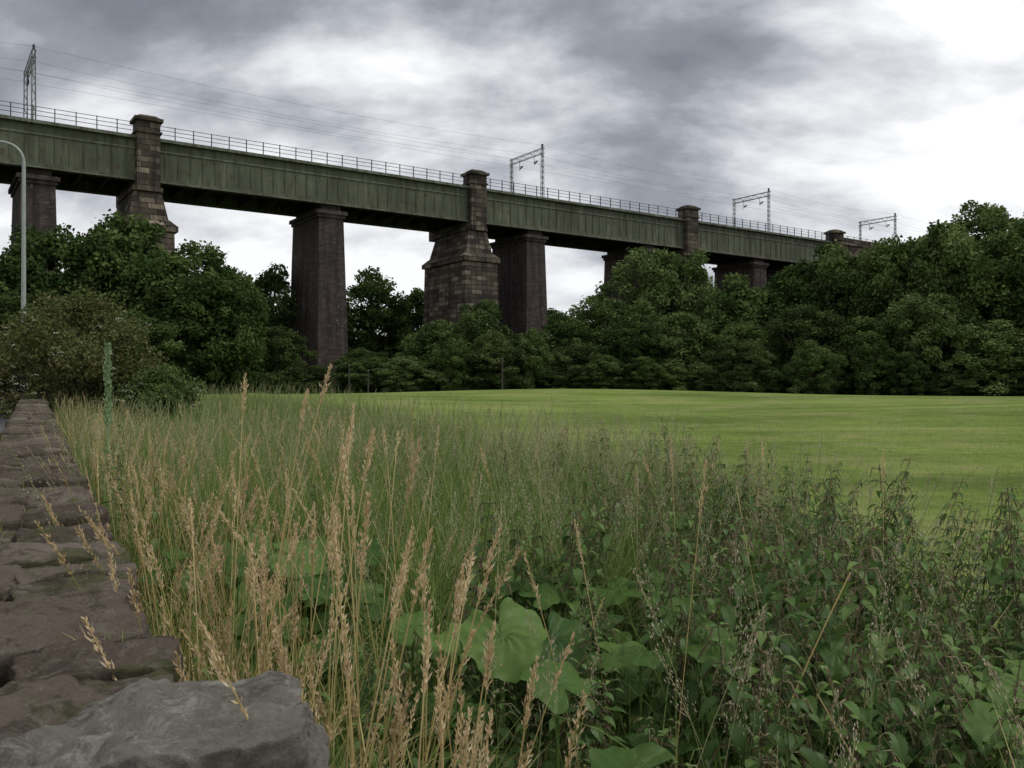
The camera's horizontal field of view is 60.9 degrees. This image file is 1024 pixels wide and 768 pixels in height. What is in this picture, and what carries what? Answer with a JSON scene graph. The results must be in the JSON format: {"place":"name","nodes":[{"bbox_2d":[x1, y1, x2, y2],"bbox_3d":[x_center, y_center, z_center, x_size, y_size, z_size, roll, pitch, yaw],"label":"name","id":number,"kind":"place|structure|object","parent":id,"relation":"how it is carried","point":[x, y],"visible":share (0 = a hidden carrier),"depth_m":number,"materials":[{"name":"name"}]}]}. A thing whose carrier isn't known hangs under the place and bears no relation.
{"place":"outdoors","nodes":[
{"label":"outdoors","id":0,"kind":"place"},
{"bbox_2d":[0,389,18,432],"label":"pavement","id":1,"kind":"structure","parent":0,"point":[3,421],"depth_m":24.55,"materials":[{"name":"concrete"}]},
{"bbox_2d":[0,140,25,395],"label":"street lamp","id":2,"kind":"object","parent":1,"relation":"on","point":[23,265],"visible":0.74,"depth_m":30.16,"materials":[{"name":"metal"}]},
{"bbox_2d":[30,363,588,767],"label":"golden grass","id":3,"kind":"structure","parent":0,"point":[264,654],"depth_m":2.68,"materials":[{"name":"plant"}]},
{"bbox_2d":[0,0,1023,338],"label":"sky","id":4,"kind":"structure","parent":0,"point":[913,110],"materials":[{"name":"grey"}]},
{"bbox_2d":[9,380,1023,767],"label":"tall grass","id":5,"kind":"structure","parent":0,"point":[531,484],"depth_m":6.41,"materials":[{"name":"green plant"}]},
{"bbox_2d":[184,384,1023,767],"bbox_3d":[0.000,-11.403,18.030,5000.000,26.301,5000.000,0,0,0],"label":"ground","id":6,"kind":"structure","parent":0,"point":[720,406],"depth_m":25.25,"materials":[{"name":"green plant"}]},
{"bbox_2d":[0,265,20,325],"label":"sycamore tree","id":7,"kind":"object","parent":6,"relation":"on","point":[4,287],"visible":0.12,"depth_m":57.08,"materials":[{"name":"green plant"}]},
{"bbox_2d":[0,223,125,331],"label":"sycamore tree","id":8,"kind":"object","parent":6,"relation":"on","point":[48,245],"visible":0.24,"depth_m":59.56,"materials":[{"name":"green plant"}]},
{"bbox_2d":[0,313,127,417],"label":"elder bush","id":9,"kind":"object","parent":6,"relation":"on","point":[6,394],"visible":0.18,"depth_m":26.44,"materials":[{"name":"green plant"}]},
{"bbox_2d":[0,290,131,383],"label":"hawthorn tree","id":10,"kind":"object","parent":6,"relation":"on","point":[10,304],"visible":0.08,"depth_m":51.86,"materials":[{"name":"green plant"}]},
{"bbox_2d":[0,383,186,734],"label":"stone wall","id":11,"kind":"structure","parent":6,"relation":"on","point":[44,604],"depth_m":2.44,"materials":[{"name":"stone"}]},
{"bbox_2d":[0,423,145,688],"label":"wall grass tufts","id":12,"kind":"object","parent":11,"relation":"on","point":[57,525],"visible":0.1,"depth_m":3.96,"materials":[{"name":"green plant"}]},
{"bbox_2d":[0,282,190,426],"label":"elder bush","id":13,"kind":"object","parent":6,"relation":"on","point":[83,356],"visible":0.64,"depth_m":24.07,"materials":[{"name":"green plant"}]},
{"bbox_2d":[87,342,129,504],"bbox_3d":[-3.637,0.669,7.804,0.477,2.102,0.529,0,0,0],"label":"mullein plant","id":14,"kind":"object","parent":6,"relation":"on","point":[108,383],"visible":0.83,"depth_m":7.79,"materials":[{"name":"green plant"}]},
{"bbox_2d":[29,209,195,363],"bbox_3d":[-28.035,-5.436,62.950,11.843,14.139,8.561,0,0,-25],"label":"sycamore tree","id":15,"kind":"object","parent":6,"relation":"on","point":[98,243],"visible":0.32,"depth_m":60.50,"materials":[{"name":"green plant"}]},
{"bbox_2d":[80,308,187,387],"bbox_3d":[-24.128,-1.833,54.652,8.210,5.893,6.264,0,0,42],"label":"sycamore tree","id":16,"kind":"object","parent":6,"relation":"on","point":[157,330],"visible":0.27,"depth_m":53.90,"materials":[{"name":"green plant"}]},
{"bbox_2d":[103,364,207,427],"bbox_3d":[-9.958,0.541,24.384,2.979,2.197,3.009,0,0,0],"label":"bramble bush","id":17,"kind":"object","parent":6,"relation":"on","point":[159,381],"visible":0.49,"depth_m":23.92,"materials":[{"name":"green plant"}]},
{"bbox_2d":[0,670,329,767],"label":"boulder","id":18,"kind":"object","parent":6,"relation":"on","point":[150,723],"visible":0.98,"depth_m":1.32,"materials":[{"name":"grey stone"}]},
{"bbox_2d":[111,239,246,393],"bbox_3d":[-22.539,-4.270,61.358,10.195,11.907,7.606,0,0,12],"label":"sycamore tree","id":19,"kind":"object","parent":6,"relation":"on","point":[194,290],"visible":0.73,"depth_m":59.12,"materials":[{"name":"green plant"}]},
{"bbox_2d":[195,371,223,393],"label":"ash tree","id":20,"kind":"object","parent":6,"relation":"on","point":[203,385],"visible":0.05,"depth_m":66.57,"materials":[{"name":"green plant"}]},
{"bbox_2d":[186,264,284,393],"bbox_3d":[-19.618,-3.485,60.886,6.557,9.763,6.651,0,0,4],"label":"sycamore tree","id":21,"kind":"object","parent":6,"relation":"on","point":[250,328],"visible":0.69,"depth_m":59.67,"materials":[{"name":"green plant"}]},
{"bbox_2d":[238,261,298,390],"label":"ash tree","id":22,"kind":"object","parent":6,"relation":"on","point":[270,282],"visible":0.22,"depth_m":98.16,"materials":[{"name":"green plant"}]},
{"bbox_2d":[248,346,301,393],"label":"lime tree","id":23,"kind":"object","parent":6,"relation":"on","point":[292,353],"visible":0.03,"depth_m":67.77,"materials":[{"name":"green plant"}]},
{"bbox_2d":[247,323,318,393],"bbox_3d":[-17.175,-1.605,63.627,6.527,5.657,5.372,0,0,-18],"label":"hawthorn tree","id":24,"kind":"object","parent":6,"relation":"on","point":[282,339],"visible":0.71,"depth_m":63.53,"materials":[{"name":"green plant"}]},
{"bbox_2d":[294,365,341,393],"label":"hawthorn tree","id":25,"kind":"object","parent":6,"relation":"on","point":[319,373],"visible":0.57,"depth_m":66.75,"materials":[{"name":"green plant"}]},
{"bbox_2d":[348,364,349,392],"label":"marker post","id":26,"kind":"object","parent":6,"relation":"on","point":[349,378],"visible":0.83,"depth_m":69.95,"materials":[{"name":"grey wood"}]},
{"bbox_2d":[329,347,386,390],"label":"sycamore tree","id":27,"kind":"object","parent":6,"relation":"on","point":[344,360],"visible":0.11,"depth_m":89.24,"materials":[{"name":"green plant"}]},
{"bbox_2d":[333,349,391,392],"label":"ash tree","id":28,"kind":"object","parent":6,"relation":"on","point":[360,355],"visible":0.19,"depth_m":81.14,"materials":[{"name":"green plant"}]},
{"bbox_2d":[367,370,368,392],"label":"marker post","id":29,"kind":"object","parent":6,"relation":"on","point":[367,381],"visible":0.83,"depth_m":71.95,"materials":[{"name":"grey wood"}]},
{"bbox_2d":[345,356,394,392],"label":"lime tree","id":30,"kind":"object","parent":6,"relation":"on","point":[359,377],"visible":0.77,"depth_m":77.07,"materials":[{"name":"green plant"}]},
{"bbox_2d":[346,265,418,358],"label":"sycamore tree","id":31,"kind":"object","parent":6,"relation":"on","point":[371,319],"visible":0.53,"depth_m":115.72,"materials":[{"name":"green plant"}]},
{"bbox_2d":[385,287,423,357],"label":"sycamore tree","id":32,"kind":"object","parent":6,"relation":"on","point":[416,313],"visible":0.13,"depth_m":118.89,"materials":[{"name":"green plant"}]},
{"bbox_2d":[377,358,448,391],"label":"ash tree","id":33,"kind":"object","parent":6,"relation":"on","point":[405,382],"visible":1,"depth_m":75.35,"materials":[{"name":"green plant"}]},
{"bbox_2d":[394,332,441,390],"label":"sycamore tree","id":34,"kind":"object","parent":6,"relation":"on","point":[401,347],"visible":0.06,"depth_m":94.30,"materials":[{"name":"green plant"}]},
{"bbox_2d":[387,319,473,391],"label":"lime tree","id":35,"kind":"object","parent":6,"relation":"on","point":[438,333],"visible":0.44,"depth_m":78.39,"materials":[{"name":"green plant"}]},
{"bbox_2d":[427,338,475,390],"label":"sycamore tree","id":36,"kind":"object","parent":6,"relation":"on","point":[457,352],"visible":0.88,"depth_m":76.14,"materials":[{"name":"green plant"}]},
{"bbox_2d":[0,42,924,389],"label":"railway viaduct","id":37,"kind":"object","parent":6,"relation":"on","point":[144,170],"visible":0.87,"depth_m":98.53,"materials":[{"name":"green metal"}]},
{"bbox_2d":[446,297,516,389],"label":"ash tree","id":38,"kind":"object","parent":6,"relation":"on","point":[482,317],"visible":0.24,"depth_m":90.58,"materials":[{"name":"green plant"}]},
{"bbox_2d":[445,345,539,389],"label":"hawthorn tree","id":39,"kind":"object","parent":6,"relation":"on","point":[514,380],"visible":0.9,"depth_m":76.45,"materials":[{"name":"green plant"}]},
{"bbox_2d":[469,330,515,389],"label":"hawthorn tree","id":40,"kind":"object","parent":6,"relation":"on","point":[492,338],"visible":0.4,"depth_m":78.44,"materials":[{"name":"green plant"}]},
{"bbox_2d":[501,358,502,389],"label":"marker post","id":41,"kind":"object","parent":6,"relation":"on","point":[502,373],"visible":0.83,"depth_m":71.94,"materials":[{"name":"grey wood"}]},
{"bbox_2d":[497,333,555,388],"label":"sycamore tree","id":42,"kind":"object","parent":6,"relation":"on","point":[518,337],"visible":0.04,"depth_m":84.31,"materials":[{"name":"green plant"}]},
{"bbox_2d":[512,327,557,388],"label":"lime tree","id":43,"kind":"object","parent":6,"relation":"on","point":[532,343],"visible":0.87,"depth_m":77.65,"materials":[{"name":"green plant"}]},
{"bbox_2d":[66,419,1023,767],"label":"nettle patch","id":44,"kind":"object","parent":6,"relation":"on","point":[928,657],"visible":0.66,"depth_m":3.45,"materials":[{"name":"green plant"}]},
{"bbox_2d":[535,365,566,388],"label":"bush","id":45,"kind":"object","parent":6,"relation":"on","point":[549,376],"visible":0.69,"depth_m":77.56,"materials":[{"name":"green plant"}]},
{"bbox_2d":[547,307,570,349],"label":"sycamore tree","id":46,"kind":"object","parent":6,"relation":"on","point":[551,311],"visible":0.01,"depth_m":127.94,"materials":[{"name":"green plant"}]},
{"bbox_2d":[534,311,598,365],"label":"sycamore tree","id":47,"kind":"object","parent":6,"relation":"on","point":[564,329],"visible":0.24,"depth_m":86.04,"materials":[{"name":"green plant"}]},
{"bbox_2d":[554,369,598,388],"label":"bush","id":48,"kind":"object","parent":6,"relation":"on","point":[567,382],"visible":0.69,"depth_m":76.25,"materials":[{"name":"green plant"}]},
{"bbox_2d":[137,511,1023,767],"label":"butterbur patch","id":49,"kind":"object","parent":6,"relation":"on","point":[519,648],"visible":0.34,"depth_m":3.43,"materials":[{"name":"green plant"}]},
{"bbox_2d":[550,343,614,388],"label":"hawthorn tree","id":50,"kind":"object","parent":6,"relation":"on","point":[565,354],"visible":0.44,"depth_m":78.21,"materials":[{"name":"green plant"}]},
{"bbox_2d":[567,295,630,388],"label":"ash tree","id":51,"kind":"object","parent":6,"relation":"on","point":[605,314],"visible":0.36,"depth_m":88.59,"materials":[{"name":"green plant"}]},
{"bbox_2d":[577,355,632,388],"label":"sycamore tree","id":52,"kind":"object","parent":6,"relation":"on","point":[594,367],"visible":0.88,"depth_m":76.08,"materials":[{"name":"green plant"}]},
{"bbox_2d":[594,320,661,389],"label":"sycamore tree","id":53,"kind":"object","parent":6,"relation":"on","point":[633,344],"visible":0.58,"depth_m":78.45,"materials":[{"name":"green plant"}]},
{"bbox_2d":[616,356,665,389],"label":"sycamore tree","id":54,"kind":"object","parent":6,"relation":"on","point":[639,374],"visible":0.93,"depth_m":75.73,"materials":[{"name":"green plant"}]},
{"bbox_2d":[602,300,680,351],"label":"lime tree","id":55,"kind":"object","parent":6,"relation":"on","point":[636,313],"visible":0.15,"depth_m":85.00,"materials":[{"name":"green plant"}]},
{"bbox_2d":[594,246,697,389],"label":"ash tree","id":56,"kind":"object","parent":6,"relation":"on","point":[658,263],"visible":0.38,"depth_m":94.62,"materials":[{"name":"green plant"}]},
{"bbox_2d":[654,358,695,390],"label":"bush","id":57,"kind":"object","parent":6,"relation":"on","point":[677,381],"visible":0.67,"depth_m":76.14,"materials":[{"name":"green plant"}]},
{"bbox_2d":[646,246,724,390],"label":"ash tree","id":58,"kind":"object","parent":6,"relation":"on","point":[691,269],"visible":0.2,"depth_m":92.40,"materials":[{"name":"green plant"}]},
{"bbox_2d":[651,311,723,390],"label":"ash tree","id":59,"kind":"object","parent":6,"relation":"on","point":[682,345],"visible":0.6,"depth_m":78.29,"materials":[{"name":"green plant"}]},
{"bbox_2d":[674,361,723,390],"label":"bush","id":60,"kind":"object","parent":6,"relation":"on","point":[704,371],"visible":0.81,"depth_m":76.17,"materials":[{"name":"green plant"}]},
{"bbox_2d":[437,431,1023,767],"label":"dry stems","id":61,"kind":"object","parent":6,"relation":"on","point":[535,586],"visible":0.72,"depth_m":3.28,"materials":[{"name":"plant"}]},
{"bbox_2d":[695,321,783,391],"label":"sycamore tree","id":62,"kind":"object","parent":6,"relation":"on","point":[755,331],"visible":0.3,"depth_m":78.06,"materials":[{"name":"green plant"}]},
{"bbox_2d":[688,273,793,390],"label":"lime tree","id":63,"kind":"object","parent":6,"relation":"on","point":[746,300],"visible":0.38,"depth_m":85.62,"materials":[{"name":"green plant"}]},
{"bbox_2d":[701,339,781,392],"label":"hawthorn tree","id":64,"kind":"object","parent":6,"relation":"on","point":[752,352],"visible":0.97,"depth_m":73.83,"materials":[{"name":"green plant"}]},
{"bbox_2d":[744,366,788,392],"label":"bush","id":65,"kind":"object","parent":6,"relation":"on","point":[778,381],"visible":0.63,"depth_m":73.60,"materials":[{"name":"green plant"}]},
{"bbox_2d":[734,264,837,389],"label":"sycamore tree","id":66,"kind":"object","parent":6,"relation":"on","point":[782,296],"visible":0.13,"depth_m":85.71,"materials":[{"name":"green plant"}]},
{"bbox_2d":[752,303,857,394],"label":"hawthorn tree","id":67,"kind":"object","parent":6,"relation":"on","point":[799,324],"visible":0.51,"depth_m":76.41,"materials":[{"name":"green plant"}]},
{"bbox_2d":[780,339,848,393],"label":"lime tree","id":68,"kind":"object","parent":6,"relation":"on","point":[813,357],"visible":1,"depth_m":72.92,"materials":[{"name":"green plant"}]},
{"bbox_2d":[767,239,870,340],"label":"ash tree","id":69,"kind":"object","parent":6,"relation":"on","point":[834,268],"visible":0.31,"depth_m":84.03,"materials":[{"name":"green plant"}]},
{"bbox_2d":[804,368,855,394],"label":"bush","id":70,"kind":"object","parent":6,"relation":"on","point":[838,377],"visible":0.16,"depth_m":74.51,"materials":[{"name":"green plant"}]},
{"bbox_2d":[819,316,903,394],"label":"sycamore tree","id":71,"kind":"object","parent":6,"relation":"on","point":[864,325],"visible":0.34,"depth_m":75.18,"materials":[{"name":"green plant"}]},
{"bbox_2d":[845,330,898,395],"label":"sycamore tree","id":72,"kind":"object","parent":6,"relation":"on","point":[868,352],"visible":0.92,"depth_m":72.97,"materials":[{"name":"green plant"}]},
{"bbox_2d":[836,234,928,389],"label":"sycamore tree","id":73,"kind":"object","parent":6,"relation":"on","point":[864,302],"visible":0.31,"depth_m":80.51,"materials":[{"name":"green plant"}]},
{"bbox_2d":[878,351,931,395],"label":"bush","id":74,"kind":"object","parent":6,"relation":"on","point":[905,380],"visible":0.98,"depth_m":71.87,"materials":[{"name":"green plant"}]},
{"bbox_2d":[848,217,1002,372],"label":"ash tree","id":75,"kind":"object","parent":6,"relation":"on","point":[929,245],"visible":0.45,"depth_m":77.79,"materials":[{"name":"green plant"}]},
{"bbox_2d":[871,291,980,395],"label":"ash tree","id":76,"kind":"object","parent":6,"relation":"on","point":[921,340],"visible":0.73,"depth_m":73.42,"materials":[{"name":"green plant"}]},
{"bbox_2d":[922,372,979,395],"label":"bush","id":77,"kind":"object","parent":6,"relation":"on","point":[963,385],"visible":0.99,"depth_m":71.67,"materials":[{"name":"green plant"}]},
{"bbox_2d":[925,234,978,268],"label":"ash tree","id":78,"kind":"object","parent":6,"relation":"on","point":[975,240],"depth_m":121.19,"materials":[{"name":"green plant"}]},
{"bbox_2d":[935,226,1023,368],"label":"sycamore tree","id":79,"kind":"object","parent":6,"relation":"on","point":[992,294],"visible":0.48,"depth_m":75.44,"materials":[{"name":"green plant"}]},
{"bbox_2d":[957,331,1001,395],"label":"sycamore tree","id":80,"kind":"object","parent":6,"relation":"on","point":[972,341],"visible":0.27,"depth_m":72.00,"materials":[{"name":"green plant"}]},
{"bbox_2d":[948,319,1023,395],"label":"lime tree","id":81,"kind":"object","parent":6,"relation":"on","point":[1007,345],"visible":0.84,"depth_m":70.62,"materials":[{"name":"green plant"}]},
{"bbox_2d":[950,200,1021,259],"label":"sycamore tree","id":82,"kind":"object","parent":6,"relation":"on","point":[985,218],"visible":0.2,"depth_m":126.05,"materials":[{"name":"green plant"}]},
{"bbox_2d":[975,369,1023,395],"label":"bush","id":83,"kind":"object","parent":6,"relation":"on","point":[1018,389],"visible":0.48,"depth_m":70.34,"materials":[{"name":"green plant"}]},
{"bbox_2d":[983,251,1023,329],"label":"lime tree","id":84,"kind":"object","parent":6,"relation":"on","point":[1015,286],"visible":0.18,"depth_m":75.80,"materials":[{"name":"green plant"}]},
{"bbox_2d":[992,221,1023,259],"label":"sycamore tree","id":85,"kind":"object","parent":6,"relation":"on","point":[1019,227],"visible":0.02,"depth_m":111.53,"materials":[{"name":"green plant"}]},
{"bbox_2d":[995,212,1023,249],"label":"ash tree","id":86,"kind":"object","parent":6,"relation":"on","point":[1014,222],"visible":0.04,"depth_m":119.83,"materials":[{"name":"green plant"}]}
]}

